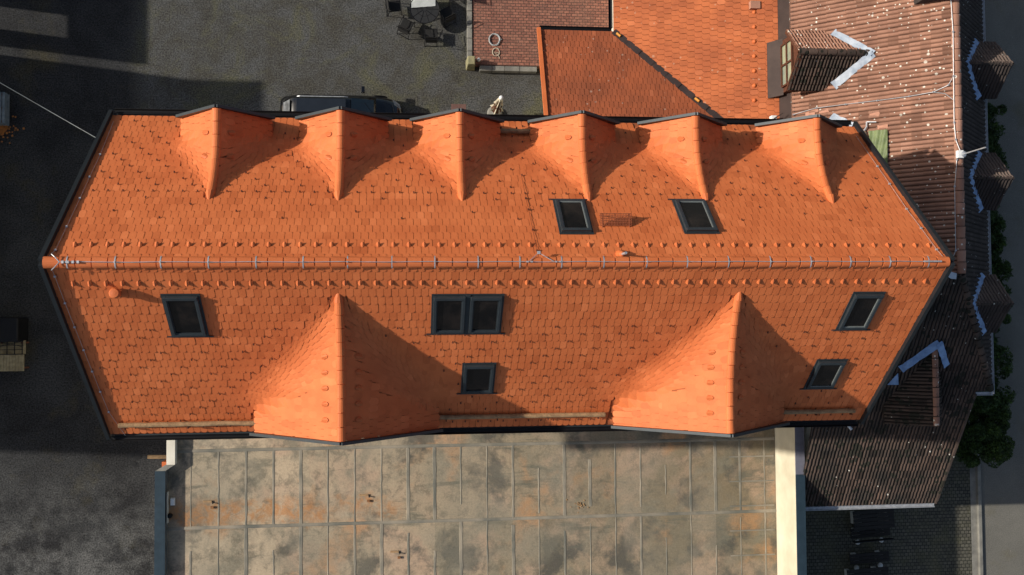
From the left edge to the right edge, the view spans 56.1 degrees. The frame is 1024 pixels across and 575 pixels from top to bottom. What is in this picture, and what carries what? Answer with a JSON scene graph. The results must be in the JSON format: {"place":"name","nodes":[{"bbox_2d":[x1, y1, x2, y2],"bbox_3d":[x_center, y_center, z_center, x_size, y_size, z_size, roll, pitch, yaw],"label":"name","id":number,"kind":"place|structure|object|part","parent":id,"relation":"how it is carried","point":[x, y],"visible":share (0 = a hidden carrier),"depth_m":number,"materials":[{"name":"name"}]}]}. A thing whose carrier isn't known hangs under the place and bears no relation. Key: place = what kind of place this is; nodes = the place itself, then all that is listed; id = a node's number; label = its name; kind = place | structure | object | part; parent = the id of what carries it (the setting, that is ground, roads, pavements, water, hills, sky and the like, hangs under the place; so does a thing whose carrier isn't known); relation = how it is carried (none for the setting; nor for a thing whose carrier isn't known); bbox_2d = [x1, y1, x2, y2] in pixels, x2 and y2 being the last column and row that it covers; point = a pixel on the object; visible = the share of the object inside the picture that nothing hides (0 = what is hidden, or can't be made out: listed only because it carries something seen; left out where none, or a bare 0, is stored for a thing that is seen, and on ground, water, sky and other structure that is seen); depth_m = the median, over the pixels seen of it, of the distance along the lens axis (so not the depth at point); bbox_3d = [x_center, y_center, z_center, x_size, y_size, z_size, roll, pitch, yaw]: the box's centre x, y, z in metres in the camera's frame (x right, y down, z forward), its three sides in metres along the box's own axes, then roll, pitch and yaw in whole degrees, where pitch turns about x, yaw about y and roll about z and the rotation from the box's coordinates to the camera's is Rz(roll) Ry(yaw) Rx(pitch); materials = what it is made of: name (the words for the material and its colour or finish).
{"place":"outdoors","nodes":[
{"label":"outdoors","id":0,"kind":"place"},
{"bbox_2d":[0,0,977,574],"bbox_3d":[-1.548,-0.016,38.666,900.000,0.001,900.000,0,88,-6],"label":"ground","id":1,"kind":"structure","parent":0,"point":[76,494],"depth_m":37.20,"materials":[{"name":"grey asphalt"}]},
{"bbox_2d":[0,92,9,125],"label":"car","id":2,"kind":"object","parent":1,"relation":"on","point":[4,107],"visible":1,"depth_m":36.55,"materials":[{"name":"grey metal"}]},
{"bbox_2d":[0,115,24,143],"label":"leaves","id":3,"kind":"object","parent":1,"relation":"on","point":[3,129],"visible":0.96,"depth_m":36.88,"materials":[{"name":"orange plant"}]},
{"bbox_2d":[0,317,27,341],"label":"covered crate","id":4,"kind":"object","parent":1,"relation":"on","point":[13,329],"visible":0.98,"depth_m":35.79,"materials":[{"name":"black metal"}]},
{"bbox_2d":[0,340,29,370],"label":"wooden cart","id":5,"kind":"object","parent":1,"relation":"on","point":[14,362],"visible":1,"depth_m":35.96,"materials":[{"name":"brown wood"}]},
{"bbox_2d":[128,450,141,467],"bbox_3d":[-14.519,6.614,36.996,0.514,0.012,0.672,0,88,-6],"label":"oil stain","id":6,"kind":"object","parent":1,"relation":"on","point":[134,457],"visible":1,"depth_m":36.99,"materials":[{"name":"black liquid"}]},
{"bbox_2d":[280,86,402,112],"bbox_3d":[-6.634,-6.624,37.449,4.750,1.792,2.400,0,88,-6],"label":"parked car","id":7,"kind":"object","parent":1,"relation":"on","point":[364,103],"visible":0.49,"depth_m":36.83,"materials":[{"name":"black paint"}]},
{"bbox_3d":[-8.629,-6.635,36.743,0.290,0.490,1.040,0,88,-6],"label":"rear window","id":8,"kind":"part","parent":7,"relation":"part of","materials":[{"name":"grey glass"}]},
{"bbox_2d":[385,0,401,15],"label":"garden chair","id":9,"kind":"object","parent":1,"relation":"on","point":[393,5],"visible":1,"depth_m":38.29,"materials":[{"name":"black fabric"}]},
{"bbox_2d":[397,16,414,38],"bbox_3d":[-4.237,-10.402,38.277,0.518,0.958,0.624,27,85,-5],"label":"garden chair","id":10,"kind":"object","parent":1,"relation":"on","point":[405,26],"visible":1,"depth_m":38.31,"materials":[{"name":"black fabric"}]},
{"bbox_2d":[409,0,439,23],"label":"round table","id":11,"kind":"object","parent":1,"relation":"on","point":[427,14],"visible":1,"depth_m":38.13,"materials":[{"name":"black metal"}]},
{"bbox_2d":[411,0,434,7],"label":"tablecloth","id":12,"kind":"object","parent":11,"relation":"on","point":[420,3],"visible":1,"depth_m":38.11,"materials":[{"name":"white fabric"}]},
{"bbox_2d":[424,27,437,46],"bbox_3d":[-3.238,-10.058,38.374,0.518,0.958,0.625,0,88,-6],"label":"garden chair","id":13,"kind":"object","parent":1,"relation":"on","point":[431,35],"visible":1,"depth_m":38.40,"materials":[{"name":"black fabric"}]},
{"bbox_2d":[439,4,456,27],"bbox_3d":[-2.577,-10.927,38.478,0.518,0.958,0.624,-28,91,-6],"label":"garden chair","id":14,"kind":"object","parent":1,"relation":"on","point":[447,14],"visible":0.98,"depth_m":38.50,"materials":[{"name":"black fabric"}]},
{"bbox_2d":[466,56,474,70],"bbox_3d":[-1.656,-9.028,38.564,0.357,0.840,0.417,0,88,-6],"label":"stone post","id":15,"kind":"object","parent":1,"relation":"on","point":[470,62],"visible":1,"depth_m":38.19,"materials":[{"name":"beige stone"}]},
{"bbox_2d":[154,427,806,574],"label":"flat roof annex","id":16,"kind":"object","parent":1,"relation":"on","point":[660,503],"visible":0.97,"depth_m":35.36,"materials":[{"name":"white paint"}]},
{"bbox_2d":[147,455,165,458],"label":"timber beam","id":17,"kind":"structure","parent":16,"relation":"attached to","point":[156,456],"depth_m":36.18,"materials":[{"name":"brown wood"}]},
{"bbox_2d":[170,498,174,505],"bbox_3d":[-12.069,7.620,34.136,0.160,0.100,0.280,0,88,-6],"label":"junction box","id":18,"kind":"object","parent":16,"relation":"on","point":[172,501],"visible":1,"depth_m":34.09,"materials":[{"name":"white plastic"}]},
{"bbox_2d":[566,499,588,512],"bbox_3d":[2.440,8.133,35.765,0.882,0.050,0.543,0,88,-6],"label":"rubble","id":19,"kind":"object","parent":16,"relation":"on","point":[580,504],"visible":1,"depth_m":35.77,"materials":[{"name":"beige stone"}]},
{"bbox_2d":[487,95,502,113],"bbox_3d":[-0.558,-7.109,37.571,0.620,2.910,0.620,0,88,-6],"label":"closed parasol","id":20,"kind":"object","parent":1,"relation":"on","point":[496,107],"visible":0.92,"depth_m":37.46,"materials":[{"name":"white fabric"}]},
{"bbox_2d":[467,0,536,73],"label":"terrace edging","id":21,"kind":"object","parent":1,"relation":"on","point":[507,69],"visible":0.94,"depth_m":38.73,"materials":[{"name":"grey stone"}]},
{"bbox_2d":[472,0,608,67],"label":"terrace","id":22,"kind":"structure","parent":1,"relation":"on","point":[513,24],"depth_m":38.95,"materials":[{"name":"red brick"}]},
{"bbox_2d":[489,33,501,45],"bbox_3d":[-0.707,-10.014,38.786,0.497,0.065,0.513,-43,93,-6],"label":"garden hose","id":23,"kind":"object","parent":22,"relation":"on","point":[498,37],"visible":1,"depth_m":38.77,"materials":[{"name":"white rubber"}]},
{"bbox_2d":[806,420,971,574],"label":"cobbled forecourt","id":24,"kind":"structure","parent":1,"relation":"on","point":[936,540],"depth_m":40.28,"materials":[{"name":"grey stone"}]},
{"bbox_2d":[844,566,887,574],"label":"picnic table","id":25,"kind":"object","parent":24,"relation":"on","point":[873,570],"visible":1,"depth_m":39.25,"materials":[{"name":"black wood"}]},
{"bbox_2d":[849,550,889,568],"bbox_3d":[14.734,11.341,39.797,1.700,0.448,0.782,-3,88,-6],"label":"slatted bench","id":26,"kind":"object","parent":24,"relation":"on","point":[874,556],"visible":0.9,"depth_m":39.59,"materials":[{"name":"black wood"}]},
{"bbox_2d":[850,508,894,530],"bbox_3d":[14.796,9.517,39.709,1.750,0.750,0.780,-3,88,-6],"label":"picnic table","id":27,"kind":"object","parent":24,"relation":"on","point":[884,517],"visible":0.97,"depth_m":39.34,"materials":[{"name":"black wood"}]},
{"bbox_2d":[850,527,894,544],"bbox_3d":[14.813,10.290,39.672,1.700,0.790,0.782,-3,88,-6],"label":"slatted bench","id":28,"kind":"object","parent":24,"relation":"on","point":[866,533],"visible":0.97,"depth_m":39.60,"materials":[{"name":"black wood"}]},
{"bbox_2d":[955,391,1015,467],"bbox_3d":[19.311,5.726,39.555,2.088,2.376,3.389,0,88,-6],"label":"shrub","id":29,"kind":"object","parent":24,"relation":"on","point":[983,437],"visible":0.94,"depth_m":38.80,"materials":[{"name":"green plant"}]},
{"bbox_2d":[767,0,1014,510],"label":"old house","id":30,"kind":"structure","parent":1,"relation":"on","point":[921,81],"depth_m":32.66,"materials":[{"name":"brown tile"}]},
{"bbox_2d":[868,129,887,163],"bbox_3d":[12.374,-4.646,32.415,0.482,0.427,1.371,0,88,-6],"label":"tarp","id":31,"kind":"object","parent":30,"relation":"on","point":[878,139],"visible":0.53,"depth_m":32.38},
{"bbox_2d":[956,147,985,158],"bbox_3d":[14.529,-4.305,30.336,0.320,1.350,0.254,0,88,-6],"label":"antenna mast","id":32,"kind":"object","parent":30,"relation":"on","point":[960,154],"visible":1,"depth_m":30.80,"materials":[{"name":"metal"}]},
{"bbox_2d":[969,421,977,574],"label":"wall","id":33,"kind":"structure","parent":1,"relation":"on","point":[973,498],"depth_m":40.59,"materials":[{"name":"grey concrete"}]},
{"bbox_2d":[976,396,982,574],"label":"kerb","id":34,"kind":"structure","parent":1,"relation":"on","point":[979,520],"depth_m":40.51,"materials":[{"name":"grey concrete"}]},
{"bbox_2d":[38,104,954,445],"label":"house","id":35,"kind":"structure","parent":0,"point":[336,276],"depth_m":24.77,"materials":[{"name":"tile"}]},
{"bbox_2d":[0,82,94,136],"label":"overhead cable","id":36,"kind":"object","parent":35,"relation":"attached to","point":[46,109],"visible":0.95,"depth_m":28.30,"materials":[{"name":"black rubber"}]},
{"bbox_2d":[160,294,213,337],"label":"roof window","id":37,"kind":"structure","parent":35,"relation":"in","point":[185,316],"depth_m":23.09,"materials":[{"name":"glass"}]},
{"bbox_2d":[451,104,465,109],"bbox_3d":[-2.157,-6.872,38.100,0.580,1.495,0.480,0,88,-6],"label":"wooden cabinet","id":38,"kind":"object","parent":35,"relation":"on","point":[456,106],"visible":0.23,"depth_m":37.36,"materials":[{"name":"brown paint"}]},
{"bbox_2d":[426,294,504,334],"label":"roof window","id":39,"kind":"structure","parent":35,"relation":"in","point":[451,314],"depth_m":23.83,"materials":[{"name":"glass"}]},
{"bbox_2d":[457,362,496,394],"bbox_3d":[-0.906,2.451,25.782,1.120,1.052,0.906,0,88,-6],"label":"roof window","id":40,"kind":"structure","parent":35,"relation":"in","point":[477,378],"depth_m":25.73,"materials":[{"name":"glass"}]},
{"bbox_2d":[548,199,593,234],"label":"roof window","id":41,"kind":"structure","parent":35,"relation":"in","point":[572,215],"depth_m":24.21,"materials":[{"name":"glass"}]},
{"bbox_2d":[668,199,719,233],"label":"roof window","id":42,"kind":"structure","parent":35,"relation":"in","point":[695,216],"depth_m":24.60,"materials":[{"name":"glass"}]},
{"bbox_2d":[799,359,847,389],"bbox_3d":[8.774,2.436,26.862,1.100,1.052,0.906,0,88,-6],"label":"roof window","id":43,"kind":"structure","parent":35,"relation":"in","point":[825,373],"depth_m":26.80,"materials":[{"name":"glass"}]},
{"bbox_2d":[831,291,885,330],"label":"roof window","id":44,"kind":"structure","parent":35,"relation":"in","point":[861,308],"depth_m":24.94,"materials":[{"name":"glass"}]},
{"bbox_2d":[537,0,794,118],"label":"orange wing","id":45,"kind":"structure","parent":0,"point":[652,58],"depth_m":35.83,"materials":[{"name":"orange tile"}]},
{"bbox_2d":[769,112,782,118],"bbox_3d":[9.343,-6.030,34.489,0.720,0.529,0.294,-15,90,-7],"label":"vent unit","id":46,"kind":"object","parent":45,"relation":"on","point":[773,117],"visible":0.3,"depth_m":34.45,"materials":[{"name":"white plastic"}]},
{"bbox_2d":[981,0,1023,574],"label":"road","id":47,"kind":"structure","parent":0,"point":[1002,489],"depth_m":41.14,"materials":[{"name":"grey asphalt"}]},
{"bbox_2d":[976,102,1016,412],"bbox_3d":[19.904,-1.248,40.173,1.811,1.755,13.390,0,88,-6],"label":"hedge","id":48,"kind":"object","parent":47,"relation":"on","point":[998,243],"visible":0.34,"depth_m":39.69,"materials":[{"name":"green plant"}]}
]}

